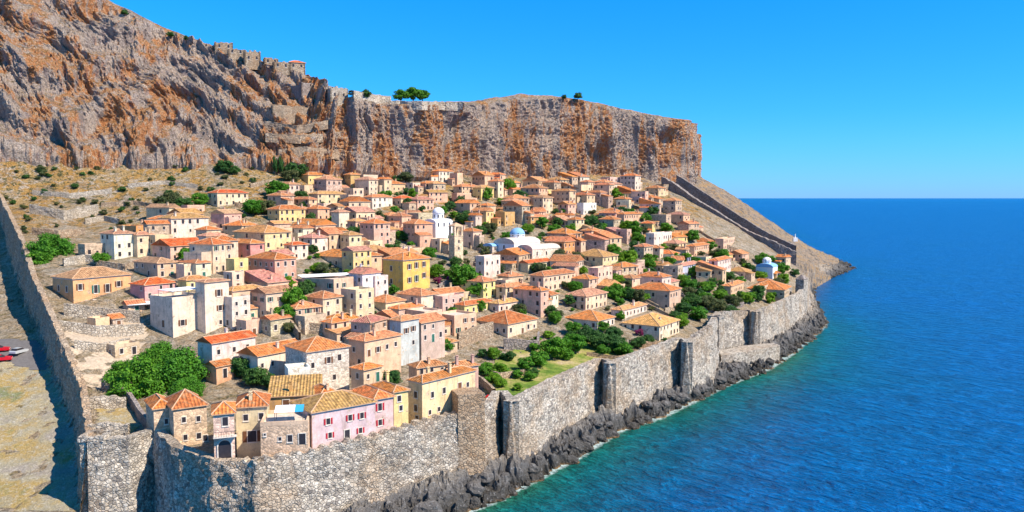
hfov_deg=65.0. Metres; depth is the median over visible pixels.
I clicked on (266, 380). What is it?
tree
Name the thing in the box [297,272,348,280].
cafe canopy
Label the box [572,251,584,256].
tree
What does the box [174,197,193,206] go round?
tree
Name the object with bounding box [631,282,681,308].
house
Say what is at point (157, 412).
house
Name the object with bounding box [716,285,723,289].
tree
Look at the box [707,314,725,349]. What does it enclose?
broken tower
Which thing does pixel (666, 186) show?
house
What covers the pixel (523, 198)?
stone house
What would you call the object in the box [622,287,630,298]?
tree
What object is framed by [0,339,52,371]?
road
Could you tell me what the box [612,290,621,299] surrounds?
tree
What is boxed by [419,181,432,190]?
house
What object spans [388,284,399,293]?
tree
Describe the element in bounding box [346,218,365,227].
house
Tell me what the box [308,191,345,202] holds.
house
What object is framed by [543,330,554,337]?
tree
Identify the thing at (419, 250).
house
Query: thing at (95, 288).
window
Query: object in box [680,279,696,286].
tree
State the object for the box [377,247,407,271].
house
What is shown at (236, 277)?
house
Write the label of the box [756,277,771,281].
house
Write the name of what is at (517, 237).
domed church
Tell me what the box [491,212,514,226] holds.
house
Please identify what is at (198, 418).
window
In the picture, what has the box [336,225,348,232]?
house
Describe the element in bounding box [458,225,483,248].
house
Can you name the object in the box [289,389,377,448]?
house
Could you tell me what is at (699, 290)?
tree
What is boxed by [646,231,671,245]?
house
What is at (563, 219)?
house
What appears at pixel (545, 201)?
house
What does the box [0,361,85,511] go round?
dry field
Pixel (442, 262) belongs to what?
tree
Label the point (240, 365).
tree
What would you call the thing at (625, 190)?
house
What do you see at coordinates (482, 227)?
tree
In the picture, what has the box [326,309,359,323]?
house
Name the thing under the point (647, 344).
garden wall
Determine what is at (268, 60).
ridge ruin
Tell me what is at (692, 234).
tree
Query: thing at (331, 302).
house
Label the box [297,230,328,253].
house
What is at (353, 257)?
house
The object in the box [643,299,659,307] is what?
terrace wall
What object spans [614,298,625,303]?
tree
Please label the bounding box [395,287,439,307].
house
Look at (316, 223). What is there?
house
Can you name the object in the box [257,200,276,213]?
tree
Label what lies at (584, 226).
house
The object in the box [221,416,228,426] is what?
window
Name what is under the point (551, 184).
stone house
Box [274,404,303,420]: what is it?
terrace awning
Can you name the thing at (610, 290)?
tree
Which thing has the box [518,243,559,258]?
barrel church
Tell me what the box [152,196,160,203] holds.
tree
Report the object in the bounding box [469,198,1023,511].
sea water
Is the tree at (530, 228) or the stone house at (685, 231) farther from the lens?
the stone house at (685, 231)
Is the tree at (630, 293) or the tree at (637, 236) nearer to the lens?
the tree at (630, 293)
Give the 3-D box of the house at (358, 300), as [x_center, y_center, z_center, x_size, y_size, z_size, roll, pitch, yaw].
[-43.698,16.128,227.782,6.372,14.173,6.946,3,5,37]
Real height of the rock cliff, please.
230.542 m
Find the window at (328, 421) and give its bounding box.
[324,417,332,425]
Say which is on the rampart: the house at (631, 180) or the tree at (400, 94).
the tree at (400, 94)
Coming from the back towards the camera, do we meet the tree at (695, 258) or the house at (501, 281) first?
the tree at (695, 258)
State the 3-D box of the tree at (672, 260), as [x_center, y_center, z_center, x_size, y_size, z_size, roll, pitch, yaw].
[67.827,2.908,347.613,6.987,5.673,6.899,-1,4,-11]
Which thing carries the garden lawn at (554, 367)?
on the hillside terrain at (16, 321)
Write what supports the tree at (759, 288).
on the hillside terrain at (16, 321)
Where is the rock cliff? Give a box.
[0,0,702,184]
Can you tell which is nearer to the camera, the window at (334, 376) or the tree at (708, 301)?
the window at (334, 376)
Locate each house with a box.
[50,266,132,302]
[78,243,104,254]
[87,315,109,325]
[99,225,134,259]
[105,312,125,324]
[107,340,139,357]
[116,225,142,231]
[121,299,145,311]
[128,276,177,300]
[132,256,178,277]
[133,227,155,257]
[142,220,170,233]
[143,393,168,438]
[145,202,180,219]
[147,213,170,219]
[149,234,172,254]
[150,237,198,259]
[150,292,196,337]
[157,212,209,237]
[163,389,208,445]
[166,208,203,214]
[176,258,212,276]
[176,263,192,277]
[176,275,209,291]
[181,205,204,211]
[183,237,233,273]
[193,278,230,333]
[194,225,221,237]
[195,328,257,377]
[197,232,227,239]
[203,357,233,384]
[206,189,248,206]
[209,207,241,230]
[210,401,236,457]
[213,235,239,257]
[222,219,255,235]
[223,270,243,286]
[224,294,249,329]
[226,257,247,270]
[229,284,262,303]
[232,224,291,251]
[236,317,260,333]
[236,338,297,376]
[236,390,271,458]
[237,238,265,257]
[244,269,298,286]
[245,251,297,277]
[250,284,292,316]
[250,304,259,317]
[260,307,291,336]
[260,410,309,456]
[266,192,292,205]
[266,205,305,221]
[266,220,291,226]
[267,374,322,409]
[269,247,294,255]
[275,189,294,204]
[278,227,291,241]
[281,300,322,322]
[282,179,300,196]
[282,237,309,259]
[283,336,350,389]
[285,362,310,374]
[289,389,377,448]
[290,221,313,240]
[291,218,336,230]
[294,196,317,206]
[295,312,325,334]
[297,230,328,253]
[299,172,332,184]
[300,185,314,193]
[302,276,353,294]
[304,290,343,315]
[305,204,330,218]
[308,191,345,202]
[311,227,343,249]
[312,248,341,267]
[313,174,350,191]
[313,382,334,393]
[317,203,330,206]
[319,312,350,337]
[324,324,350,342]
[325,203,345,215]
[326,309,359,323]
[330,209,350,228]
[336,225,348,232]
[338,196,371,207]
[339,231,367,248]
[340,195,357,199]
[340,245,372,272]
[341,286,373,316]
[343,170,360,187]
[343,188,363,197]
[343,206,383,219]
[343,314,388,344]
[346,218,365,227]
[347,328,402,375]
[348,264,381,287]
[348,361,383,388]
[350,384,395,432]
[354,176,378,195]
[358,217,376,219]
[359,216,395,246]
[360,175,377,177]
[363,192,392,208]
[364,240,382,245]
[367,244,386,252]
[370,371,410,426]
[371,251,382,273]
[373,274,387,296]
[374,294,406,309]
[375,309,398,329]
[376,175,392,195]
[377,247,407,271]
[381,252,430,290]
[383,211,394,221]
[387,299,424,314]
[387,314,420,365]
[388,210,411,227]
[390,226,399,231]
[392,179,405,192]
[392,195,412,206]
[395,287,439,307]
[400,247,425,253]
[402,194,434,210]
[402,210,421,212]
[402,219,433,246]
[403,246,418,252]
[405,183,423,194]
[406,307,441,314]
[406,356,447,377]
[406,362,477,423]
[407,213,432,219]
[414,312,446,359]
[418,187,448,202]
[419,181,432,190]
[427,179,446,189]
[428,169,454,181]
[431,238,448,253]
[431,283,476,297]
[434,293,463,311]
[442,310,475,336]
[445,337,458,354]
[446,354,480,387]
[447,173,462,185]
[452,182,477,193]
[452,193,476,201]
[454,296,492,312]
[455,199,479,212]
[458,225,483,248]
[461,275,496,297]
[465,210,481,227]
[471,171,494,184]
[471,185,494,200]
[472,205,494,222]
[476,254,499,277]
[476,309,538,337]
[477,202,496,213]
[487,177,504,197]
[488,295,520,311]
[489,171,506,179]
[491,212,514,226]
[494,247,530,271]
[495,278,512,293]
[495,279,529,298]
[496,269,524,281]
[501,198,522,206]
[502,194,529,203]
[502,200,534,224]
[504,186,508,195]
[507,184,521,194]
[511,282,552,317]
[513,179,521,186]
[519,257,549,272]
[520,184,547,205]
[522,176,547,186]
[526,214,547,226]
[529,268,575,290]
[530,206,548,217]
[532,193,553,213]
[542,178,561,189]
[542,227,581,241]
[544,236,575,252]
[546,286,559,307]
[547,175,568,182]
[547,215,568,226]
[549,254,583,272]
[551,187,575,203]
[554,210,574,217]
[554,262,579,275]
[558,172,577,184]
[558,200,575,213]
[561,182,577,192]
[564,287,608,310]
[564,309,615,330]
[566,217,584,230]
[566,234,586,251]
[567,172,589,184]
[571,274,599,288]
[573,185,590,191]
[576,190,594,203]
[577,203,595,214]
[579,180,594,189]
[580,225,599,238]
[581,248,618,266]
[582,224,603,230]
[584,233,608,250]
[588,190,613,207]
[588,265,612,283]
[593,181,614,197]
[594,178,612,183]
[594,230,621,247]
[596,206,623,215]
[597,278,624,289]
[598,208,619,216]
[598,215,620,227]
[601,177,619,182]
[606,227,631,233]
[608,262,638,274]
[610,300,647,319]
[612,266,623,277]
[613,182,621,186]
[613,194,634,207]
[616,200,630,209]
[616,229,630,243]
[617,186,635,196]
[617,209,642,221]
[618,261,644,268]
[620,172,641,189]
[620,312,680,340]
[623,274,640,287]
[630,197,641,204]
[631,191,647,199]
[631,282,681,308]
[632,263,642,273]
[633,241,653,258]
[637,268,671,284]
[639,198,660,213]
[640,218,654,233]
[645,185,668,195]
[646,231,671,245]
[648,193,663,204]
[650,214,670,226]
[653,245,664,258]
[653,260,672,272]
[656,184,668,189]
[662,197,682,213]
[663,238,686,249]
[663,249,679,256]
[663,264,683,278]
[669,210,690,224]
[671,255,684,264]
[671,278,680,286]
[672,231,688,241]
[674,230,689,239]
[675,244,690,255]
[675,257,696,274]
[677,219,702,230]
[686,242,709,255]
[688,255,710,262]
[695,265,711,281]
[697,237,714,245]
[697,260,726,283]
[708,255,731,272]
[715,237,734,248]
[723,279,744,294]
[730,249,748,261]
[731,265,754,281]
[746,279,791,300]
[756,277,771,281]
[756,284,767,298]
[774,253,791,270]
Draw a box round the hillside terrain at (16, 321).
[0,161,838,511]
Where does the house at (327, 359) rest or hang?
on the hillside terrain at (16, 321)
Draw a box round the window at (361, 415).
[358,412,365,419]
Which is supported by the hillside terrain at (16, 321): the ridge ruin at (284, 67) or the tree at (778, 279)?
the tree at (778, 279)
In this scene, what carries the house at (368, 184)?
on the hillside terrain at (16, 321)
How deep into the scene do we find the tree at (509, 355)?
217.38 m
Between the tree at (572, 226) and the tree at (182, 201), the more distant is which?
the tree at (572, 226)
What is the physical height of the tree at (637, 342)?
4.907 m
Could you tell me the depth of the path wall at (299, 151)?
372.00 m
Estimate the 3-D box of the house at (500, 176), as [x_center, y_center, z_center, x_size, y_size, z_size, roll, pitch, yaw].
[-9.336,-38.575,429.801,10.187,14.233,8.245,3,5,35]
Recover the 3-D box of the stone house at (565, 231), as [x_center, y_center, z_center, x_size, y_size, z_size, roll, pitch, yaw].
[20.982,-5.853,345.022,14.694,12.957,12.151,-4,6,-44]
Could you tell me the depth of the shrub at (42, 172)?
331.74 m
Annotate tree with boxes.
[21,232,75,256]
[25,250,53,264]
[90,252,111,262]
[102,354,168,399]
[102,360,129,380]
[116,220,126,224]
[120,9,128,16]
[138,340,174,364]
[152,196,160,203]
[153,345,210,389]
[158,191,181,203]
[166,31,174,36]
[166,376,207,396]
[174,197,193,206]
[176,247,189,257]
[178,251,183,259]
[191,193,209,204]
[214,160,233,172]
[228,165,240,173]
[230,356,249,377]
[241,199,262,214]
[242,366,270,386]
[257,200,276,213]
[260,373,274,387]
[264,180,289,194]
[273,304,295,318]
[279,170,300,182]
[280,286,307,304]
[282,322,295,331]
[284,161,309,176]
[285,275,295,286]
[294,190,307,196]
[296,279,315,291]
[300,286,312,294]
[305,212,315,217]
[308,244,318,252]
[309,262,321,272]
[315,262,329,273]
[329,267,338,272]
[346,226,359,232]
[362,89,371,97]
[375,210,384,217]
[382,369,402,383]
[384,190,392,195]
[387,244,399,247]
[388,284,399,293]
[390,206,399,212]
[392,89,409,100]
[396,230,404,238]
[397,171,413,182]
[398,233,407,240]
[403,198,411,202]
[405,86,423,100]
[408,188,417,196]
[416,90,430,100]
[422,247,437,257]
[430,264,444,276]
[438,260,446,264]
[441,205,447,213]
[442,270,451,277]
[444,201,455,210]
[445,338,454,349]
[447,263,481,285]
[448,211,457,218]
[449,256,462,264]
[457,210,469,221]
[466,287,476,294]
[470,283,486,295]
[472,225,486,234]
[477,300,485,311]
[477,348,487,356]
[478,363,492,373]
[478,370,488,374]
[480,246,490,254]
[483,187,492,198]
[483,222,497,233]
[486,347,502,358]
[487,372,498,380]
[489,362,507,372]
[492,375,501,379]
[494,378,507,386]
[500,232,509,237]
[501,351,515,360]
[503,178,516,189]
[511,303,526,312]
[512,189,528,196]
[512,369,523,378]
[512,383,523,390]
[515,306,526,314]
[516,357,534,370]
[520,223,534,233]
[522,371,537,380]
[526,367,539,374]
[529,343,538,350]
[529,350,549,366]
[530,262,536,271]
[534,262,546,271]
[536,217,548,228]
[538,336,570,358]
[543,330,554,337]
[545,305,556,313]
[547,224,560,231]
[547,310,563,315]
[548,311,561,323]
[551,217,562,224]
[554,248,565,253]
[559,351,573,359]
[561,281,567,287]
[562,333,587,351]
[563,294,575,304]
[563,321,582,332]
[565,223,575,229]
[567,281,582,290]
[570,281,582,290]
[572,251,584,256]
[573,92,582,97]
[574,324,592,335]
[579,267,587,273]
[583,328,608,348]
[584,216,599,226]
[594,223,603,229]
[594,344,610,353]
[596,321,609,331]
[601,286,614,297]
[604,326,623,336]
[604,334,627,351]
[607,243,621,252]
[610,283,622,289]
[612,188,621,197]
[612,273,625,282]
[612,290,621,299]
[613,285,624,296]
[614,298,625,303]
[614,341,633,354]
[615,311,624,320]
[618,206,628,211]
[618,249,638,262]
[620,220,633,228]
[620,279,631,286]
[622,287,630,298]
[624,287,633,299]
[627,220,642,231]
[629,240,642,249]
[630,336,645,348]
[631,231,645,241]
[633,289,644,301]
[640,212,651,220]
[640,226,647,233]
[642,253,654,259]
[642,334,654,341]
[643,293,650,299]
[645,259,655,266]
[647,206,658,213]
[660,222,674,231]
[661,256,676,263]
[669,244,677,250]
[669,310,681,317]
[675,302,691,312]
[675,314,688,327]
[677,274,690,283]
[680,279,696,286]
[681,252,691,260]
[682,292,702,306]
[683,286,695,294]
[685,229,699,241]
[687,305,708,320]
[688,265,695,275]
[691,256,700,260]
[693,286,703,295]
[697,251,705,255]
[697,295,718,310]
[698,281,709,287]
[698,291,713,298]
[702,284,708,290]
[703,281,715,286]
[706,241,717,249]
[708,277,718,284]
[709,248,719,256]
[712,289,728,298]
[713,249,729,257]
[713,299,727,311]
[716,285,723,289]
[718,279,724,284]
[722,304,739,310]
[724,295,743,306]
[726,271,735,281]
[734,276,746,281]
[739,258,746,263]
[740,291,753,302]
[746,263,755,269]
[747,292,756,303]
[752,285,765,295]
[754,253,769,262]
[755,271,767,277]
[755,293,762,300]
[765,292,775,302]
[773,277,784,283]
[777,262,790,271]
[777,266,785,274]
[778,273,788,283]
[789,269,799,275]
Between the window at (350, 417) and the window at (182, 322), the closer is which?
the window at (350, 417)
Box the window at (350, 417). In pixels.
[346,414,353,421]
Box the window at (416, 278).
[414,275,418,281]
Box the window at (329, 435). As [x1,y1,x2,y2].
[326,432,333,439]
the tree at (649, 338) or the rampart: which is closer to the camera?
the tree at (649, 338)
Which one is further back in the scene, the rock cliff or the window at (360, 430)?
the rock cliff
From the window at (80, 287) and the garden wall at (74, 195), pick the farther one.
the garden wall at (74, 195)
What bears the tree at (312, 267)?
on the hillside terrain at (16, 321)
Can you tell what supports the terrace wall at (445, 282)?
on the hillside terrain at (16, 321)
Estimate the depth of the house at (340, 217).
315.92 m
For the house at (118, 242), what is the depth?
251.44 m
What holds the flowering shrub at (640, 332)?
on the hillside terrain at (16, 321)
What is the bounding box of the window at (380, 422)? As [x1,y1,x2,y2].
[376,419,383,426]
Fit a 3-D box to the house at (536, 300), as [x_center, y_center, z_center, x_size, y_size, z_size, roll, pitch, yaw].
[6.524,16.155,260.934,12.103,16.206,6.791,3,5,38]
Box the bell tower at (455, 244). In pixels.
[448,223,462,259]
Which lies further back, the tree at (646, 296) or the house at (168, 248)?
the tree at (646, 296)
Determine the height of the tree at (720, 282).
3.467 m
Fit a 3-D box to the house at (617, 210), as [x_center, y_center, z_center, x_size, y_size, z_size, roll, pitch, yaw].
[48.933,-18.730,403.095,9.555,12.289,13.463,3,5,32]
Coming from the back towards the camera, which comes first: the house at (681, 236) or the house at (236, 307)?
the house at (681, 236)
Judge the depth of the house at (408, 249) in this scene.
277.05 m
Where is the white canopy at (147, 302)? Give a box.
[128,301,149,313]
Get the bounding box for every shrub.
[38,170,47,175]
[91,199,98,203]
[98,209,107,214]
[118,186,126,190]
[166,176,175,180]
[206,186,214,190]
[433,277,441,283]
[634,329,643,335]
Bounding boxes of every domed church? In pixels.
[425,207,452,237]
[494,225,539,250]
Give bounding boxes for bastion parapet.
[101,380,146,428]
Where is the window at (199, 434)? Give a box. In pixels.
[196,432,201,439]
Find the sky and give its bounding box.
[110,0,1023,197]
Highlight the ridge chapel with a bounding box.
[289,60,305,74]
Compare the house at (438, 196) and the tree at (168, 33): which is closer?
the house at (438, 196)
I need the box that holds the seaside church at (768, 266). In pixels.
[756,257,777,279]
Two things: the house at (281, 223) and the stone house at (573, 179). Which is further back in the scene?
the stone house at (573, 179)
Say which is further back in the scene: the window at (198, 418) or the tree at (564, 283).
the tree at (564, 283)
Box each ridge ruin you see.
[214,42,232,54]
[227,48,243,60]
[243,50,260,69]
[263,57,277,69]
[272,61,289,75]
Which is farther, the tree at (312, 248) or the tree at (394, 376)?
the tree at (312, 248)
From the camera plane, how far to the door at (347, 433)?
147.40 m
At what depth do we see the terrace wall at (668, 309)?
287.70 m
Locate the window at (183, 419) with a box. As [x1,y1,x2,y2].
[181,416,186,423]
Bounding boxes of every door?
[131,346,136,353]
[222,367,227,377]
[282,399,289,404]
[298,433,305,444]
[344,429,350,437]
[367,349,370,356]
[375,371,379,381]
[431,333,434,341]
[457,381,461,387]
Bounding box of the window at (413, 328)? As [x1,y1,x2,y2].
[411,325,415,331]
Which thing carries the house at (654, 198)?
on the hillside terrain at (16, 321)
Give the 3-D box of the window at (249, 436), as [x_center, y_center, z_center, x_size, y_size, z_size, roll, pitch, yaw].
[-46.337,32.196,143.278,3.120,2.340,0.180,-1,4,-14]
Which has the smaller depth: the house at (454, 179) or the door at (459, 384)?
the door at (459, 384)
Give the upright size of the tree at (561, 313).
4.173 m
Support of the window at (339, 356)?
in the house at (327, 359)
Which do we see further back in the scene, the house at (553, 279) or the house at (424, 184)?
the house at (424, 184)
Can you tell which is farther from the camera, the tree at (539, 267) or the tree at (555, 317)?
the tree at (539, 267)
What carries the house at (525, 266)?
on the hillside terrain at (16, 321)
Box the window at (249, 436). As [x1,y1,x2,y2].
[243,430,260,443]
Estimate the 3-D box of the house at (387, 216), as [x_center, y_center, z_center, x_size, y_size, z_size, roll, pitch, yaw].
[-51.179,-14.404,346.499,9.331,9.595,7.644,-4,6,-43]
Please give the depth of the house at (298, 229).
286.52 m
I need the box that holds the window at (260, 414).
[258,412,263,420]
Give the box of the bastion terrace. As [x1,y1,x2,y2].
[95,404,141,432]
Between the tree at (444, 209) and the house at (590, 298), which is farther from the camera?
the tree at (444, 209)
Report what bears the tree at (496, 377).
on the hillside terrain at (16, 321)
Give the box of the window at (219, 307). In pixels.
[217,304,223,311]
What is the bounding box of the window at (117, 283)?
[115,280,122,286]
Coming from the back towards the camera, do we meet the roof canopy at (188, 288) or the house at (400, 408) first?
the roof canopy at (188, 288)
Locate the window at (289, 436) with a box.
[287,434,292,442]
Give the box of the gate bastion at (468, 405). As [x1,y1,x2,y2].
[451,387,485,474]
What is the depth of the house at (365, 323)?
206.11 m
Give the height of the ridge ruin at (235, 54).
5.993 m
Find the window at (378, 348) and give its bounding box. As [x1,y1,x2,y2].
[375,346,380,352]
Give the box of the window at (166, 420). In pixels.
[164,418,168,425]
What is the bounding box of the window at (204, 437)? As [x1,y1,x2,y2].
[202,434,208,442]
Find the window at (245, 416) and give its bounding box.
[243,414,248,421]
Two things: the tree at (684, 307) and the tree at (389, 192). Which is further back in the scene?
the tree at (389, 192)
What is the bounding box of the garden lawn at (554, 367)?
[484,343,618,395]
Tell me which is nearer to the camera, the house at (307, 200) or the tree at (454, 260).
the tree at (454, 260)
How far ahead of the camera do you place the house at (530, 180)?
433.69 m
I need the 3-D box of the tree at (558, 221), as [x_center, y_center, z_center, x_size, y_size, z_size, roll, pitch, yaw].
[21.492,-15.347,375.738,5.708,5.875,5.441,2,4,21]
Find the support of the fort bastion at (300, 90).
on the rock cliff
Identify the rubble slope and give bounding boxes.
[70,342,146,387]
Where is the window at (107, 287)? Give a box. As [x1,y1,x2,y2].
[104,283,111,292]
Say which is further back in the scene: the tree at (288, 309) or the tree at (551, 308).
the tree at (551, 308)
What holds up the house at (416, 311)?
on the hillside terrain at (16, 321)
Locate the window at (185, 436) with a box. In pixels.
[183,434,188,441]
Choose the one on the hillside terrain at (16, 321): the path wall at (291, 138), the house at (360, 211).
the house at (360, 211)
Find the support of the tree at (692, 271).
on the hillside terrain at (16, 321)
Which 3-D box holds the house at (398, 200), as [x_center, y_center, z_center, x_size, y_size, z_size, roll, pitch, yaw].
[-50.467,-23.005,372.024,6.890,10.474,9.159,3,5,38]
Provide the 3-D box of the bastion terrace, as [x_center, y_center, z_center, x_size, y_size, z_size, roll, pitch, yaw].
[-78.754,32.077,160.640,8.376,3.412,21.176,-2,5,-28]
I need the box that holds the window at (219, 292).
[215,289,222,296]
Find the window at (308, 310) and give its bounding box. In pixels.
[305,308,311,312]
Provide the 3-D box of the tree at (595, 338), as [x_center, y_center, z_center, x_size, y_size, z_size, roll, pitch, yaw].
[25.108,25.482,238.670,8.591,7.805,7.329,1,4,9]
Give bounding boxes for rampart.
[390,100,463,110]
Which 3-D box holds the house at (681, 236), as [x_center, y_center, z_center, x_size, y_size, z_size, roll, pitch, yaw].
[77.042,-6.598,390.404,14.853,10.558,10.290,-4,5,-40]
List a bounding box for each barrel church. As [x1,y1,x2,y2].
[483,243,497,253]
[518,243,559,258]
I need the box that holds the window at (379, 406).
[376,402,383,411]
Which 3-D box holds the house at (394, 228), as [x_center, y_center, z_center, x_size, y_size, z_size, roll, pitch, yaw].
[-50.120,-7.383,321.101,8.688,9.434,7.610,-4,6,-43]
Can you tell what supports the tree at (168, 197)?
on the hillside terrain at (16, 321)
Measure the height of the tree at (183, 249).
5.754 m
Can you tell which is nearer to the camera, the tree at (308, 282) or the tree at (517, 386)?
the tree at (517, 386)
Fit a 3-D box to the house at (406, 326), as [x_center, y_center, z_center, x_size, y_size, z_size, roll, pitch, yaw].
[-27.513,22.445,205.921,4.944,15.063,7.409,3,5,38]
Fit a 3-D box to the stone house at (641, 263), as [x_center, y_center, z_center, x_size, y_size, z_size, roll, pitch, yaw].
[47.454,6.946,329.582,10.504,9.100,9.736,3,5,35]
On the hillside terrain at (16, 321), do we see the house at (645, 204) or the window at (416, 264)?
the house at (645, 204)
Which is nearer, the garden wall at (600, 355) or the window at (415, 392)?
the window at (415, 392)
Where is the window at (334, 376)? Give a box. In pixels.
[332,374,336,380]
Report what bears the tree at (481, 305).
on the hillside terrain at (16, 321)
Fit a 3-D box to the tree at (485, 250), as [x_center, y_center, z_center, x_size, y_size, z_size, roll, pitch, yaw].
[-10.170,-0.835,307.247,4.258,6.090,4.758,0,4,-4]
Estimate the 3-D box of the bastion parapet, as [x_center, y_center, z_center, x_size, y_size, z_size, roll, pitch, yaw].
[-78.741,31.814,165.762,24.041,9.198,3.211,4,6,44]
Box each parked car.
[0,345,9,350]
[0,354,12,360]
[9,347,28,354]
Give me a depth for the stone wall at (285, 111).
387.69 m
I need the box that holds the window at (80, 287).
[76,283,83,290]
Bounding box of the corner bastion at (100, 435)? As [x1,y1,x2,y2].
[77,429,114,511]
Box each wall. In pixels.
[0,194,93,511]
[29,204,98,219]
[31,227,84,237]
[32,188,111,197]
[58,320,143,336]
[62,254,95,266]
[63,303,140,322]
[74,338,129,352]
[84,216,119,223]
[87,283,810,511]
[87,421,129,435]
[89,395,125,408]
[96,260,133,270]
[101,200,153,206]
[128,180,197,188]
[234,202,275,207]
[250,179,283,187]
[264,120,327,133]
[265,133,322,143]
[267,311,300,340]
[279,146,338,159]
[298,321,323,335]
[352,90,390,103]
[438,280,452,287]
[457,322,493,348]
[478,375,495,392]
[487,369,524,377]
[504,331,539,350]
[583,260,591,266]
[586,352,624,358]
[629,339,661,347]
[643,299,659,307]
[645,302,668,315]
[661,177,795,264]
[664,307,675,312]
[676,175,795,250]
[688,302,743,314]
[699,230,737,250]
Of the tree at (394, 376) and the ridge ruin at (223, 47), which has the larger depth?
the ridge ruin at (223, 47)
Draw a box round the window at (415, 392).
[413,391,417,399]
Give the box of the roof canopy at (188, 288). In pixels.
[157,286,194,296]
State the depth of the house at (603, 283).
288.57 m
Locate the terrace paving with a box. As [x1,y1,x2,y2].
[64,319,148,342]
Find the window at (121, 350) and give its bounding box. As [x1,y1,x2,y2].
[119,348,123,354]
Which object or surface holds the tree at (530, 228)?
on the hillside terrain at (16, 321)
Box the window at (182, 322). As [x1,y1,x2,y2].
[178,319,186,326]
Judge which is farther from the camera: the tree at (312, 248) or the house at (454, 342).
the tree at (312, 248)
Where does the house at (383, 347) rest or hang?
on the hillside terrain at (16, 321)
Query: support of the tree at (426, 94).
on the rampart
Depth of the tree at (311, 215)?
313.58 m
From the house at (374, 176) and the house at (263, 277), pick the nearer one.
the house at (263, 277)
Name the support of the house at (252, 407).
on the hillside terrain at (16, 321)
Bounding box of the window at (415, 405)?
[413,404,417,412]
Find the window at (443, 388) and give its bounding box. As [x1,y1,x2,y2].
[442,387,446,394]
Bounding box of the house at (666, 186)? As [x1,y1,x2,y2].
[656,184,668,189]
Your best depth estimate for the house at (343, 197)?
351.95 m
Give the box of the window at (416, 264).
[414,262,418,268]
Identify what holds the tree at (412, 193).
on the hillside terrain at (16, 321)
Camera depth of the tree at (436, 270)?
271.71 m
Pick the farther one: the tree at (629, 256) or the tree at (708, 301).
the tree at (629, 256)
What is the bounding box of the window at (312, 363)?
[310,362,314,368]
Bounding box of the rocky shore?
[338,259,856,511]
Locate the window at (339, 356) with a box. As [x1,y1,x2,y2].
[337,353,341,361]
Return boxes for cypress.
[272,156,277,171]
[278,156,283,172]
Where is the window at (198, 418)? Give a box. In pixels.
[195,415,200,422]
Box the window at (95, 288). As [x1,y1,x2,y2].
[92,284,99,293]
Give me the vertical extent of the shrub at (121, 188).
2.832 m
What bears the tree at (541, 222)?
on the hillside terrain at (16, 321)
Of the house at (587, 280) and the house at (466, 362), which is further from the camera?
the house at (587, 280)
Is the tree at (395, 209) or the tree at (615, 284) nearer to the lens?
the tree at (615, 284)
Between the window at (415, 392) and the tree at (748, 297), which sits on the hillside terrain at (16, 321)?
the tree at (748, 297)
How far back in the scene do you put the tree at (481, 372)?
201.26 m
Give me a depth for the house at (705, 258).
363.92 m
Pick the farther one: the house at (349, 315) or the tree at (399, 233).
the tree at (399, 233)
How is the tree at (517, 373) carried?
on the hillside terrain at (16, 321)
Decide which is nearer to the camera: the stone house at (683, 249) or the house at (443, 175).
the stone house at (683, 249)
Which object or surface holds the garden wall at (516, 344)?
on the hillside terrain at (16, 321)
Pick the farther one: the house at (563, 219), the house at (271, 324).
the house at (563, 219)
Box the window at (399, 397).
[397,395,401,402]
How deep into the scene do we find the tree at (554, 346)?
222.77 m
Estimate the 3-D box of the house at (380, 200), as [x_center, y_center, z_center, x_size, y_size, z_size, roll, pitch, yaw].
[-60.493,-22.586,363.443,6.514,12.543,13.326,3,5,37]
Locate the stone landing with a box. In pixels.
[720,343,779,366]
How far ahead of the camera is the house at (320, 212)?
323.19 m
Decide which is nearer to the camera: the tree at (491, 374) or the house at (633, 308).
the tree at (491, 374)
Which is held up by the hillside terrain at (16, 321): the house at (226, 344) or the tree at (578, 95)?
the house at (226, 344)
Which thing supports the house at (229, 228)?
on the hillside terrain at (16, 321)
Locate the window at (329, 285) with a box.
[327,283,332,288]
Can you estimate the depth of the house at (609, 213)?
394.74 m
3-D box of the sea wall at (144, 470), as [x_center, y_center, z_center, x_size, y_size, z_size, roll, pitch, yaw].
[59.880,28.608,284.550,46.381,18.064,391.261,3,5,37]
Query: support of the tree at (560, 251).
on the hillside terrain at (16, 321)
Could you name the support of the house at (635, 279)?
on the hillside terrain at (16, 321)
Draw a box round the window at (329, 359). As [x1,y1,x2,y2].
[325,356,332,364]
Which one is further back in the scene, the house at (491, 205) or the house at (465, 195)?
the house at (465, 195)
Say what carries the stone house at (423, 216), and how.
on the hillside terrain at (16, 321)
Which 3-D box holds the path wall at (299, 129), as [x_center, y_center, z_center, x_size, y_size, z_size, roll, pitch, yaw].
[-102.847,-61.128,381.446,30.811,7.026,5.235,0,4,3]
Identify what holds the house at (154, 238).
on the hillside terrain at (16, 321)
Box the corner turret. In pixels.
[795,274,807,309]
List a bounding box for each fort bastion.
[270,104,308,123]
[287,82,312,105]
[325,86,347,105]
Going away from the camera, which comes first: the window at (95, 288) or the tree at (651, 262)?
the window at (95, 288)
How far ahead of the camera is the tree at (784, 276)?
382.32 m
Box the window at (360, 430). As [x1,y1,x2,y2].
[357,427,364,433]
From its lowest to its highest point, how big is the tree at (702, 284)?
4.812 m
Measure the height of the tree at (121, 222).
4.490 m
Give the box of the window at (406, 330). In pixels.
[404,327,408,333]
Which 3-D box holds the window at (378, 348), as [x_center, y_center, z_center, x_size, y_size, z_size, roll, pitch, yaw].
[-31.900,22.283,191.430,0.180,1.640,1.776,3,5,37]
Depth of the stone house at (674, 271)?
331.66 m
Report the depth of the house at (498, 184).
405.68 m
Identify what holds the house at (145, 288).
on the hillside terrain at (16, 321)
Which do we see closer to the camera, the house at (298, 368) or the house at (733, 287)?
the house at (298, 368)
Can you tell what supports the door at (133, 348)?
in the house at (122, 348)

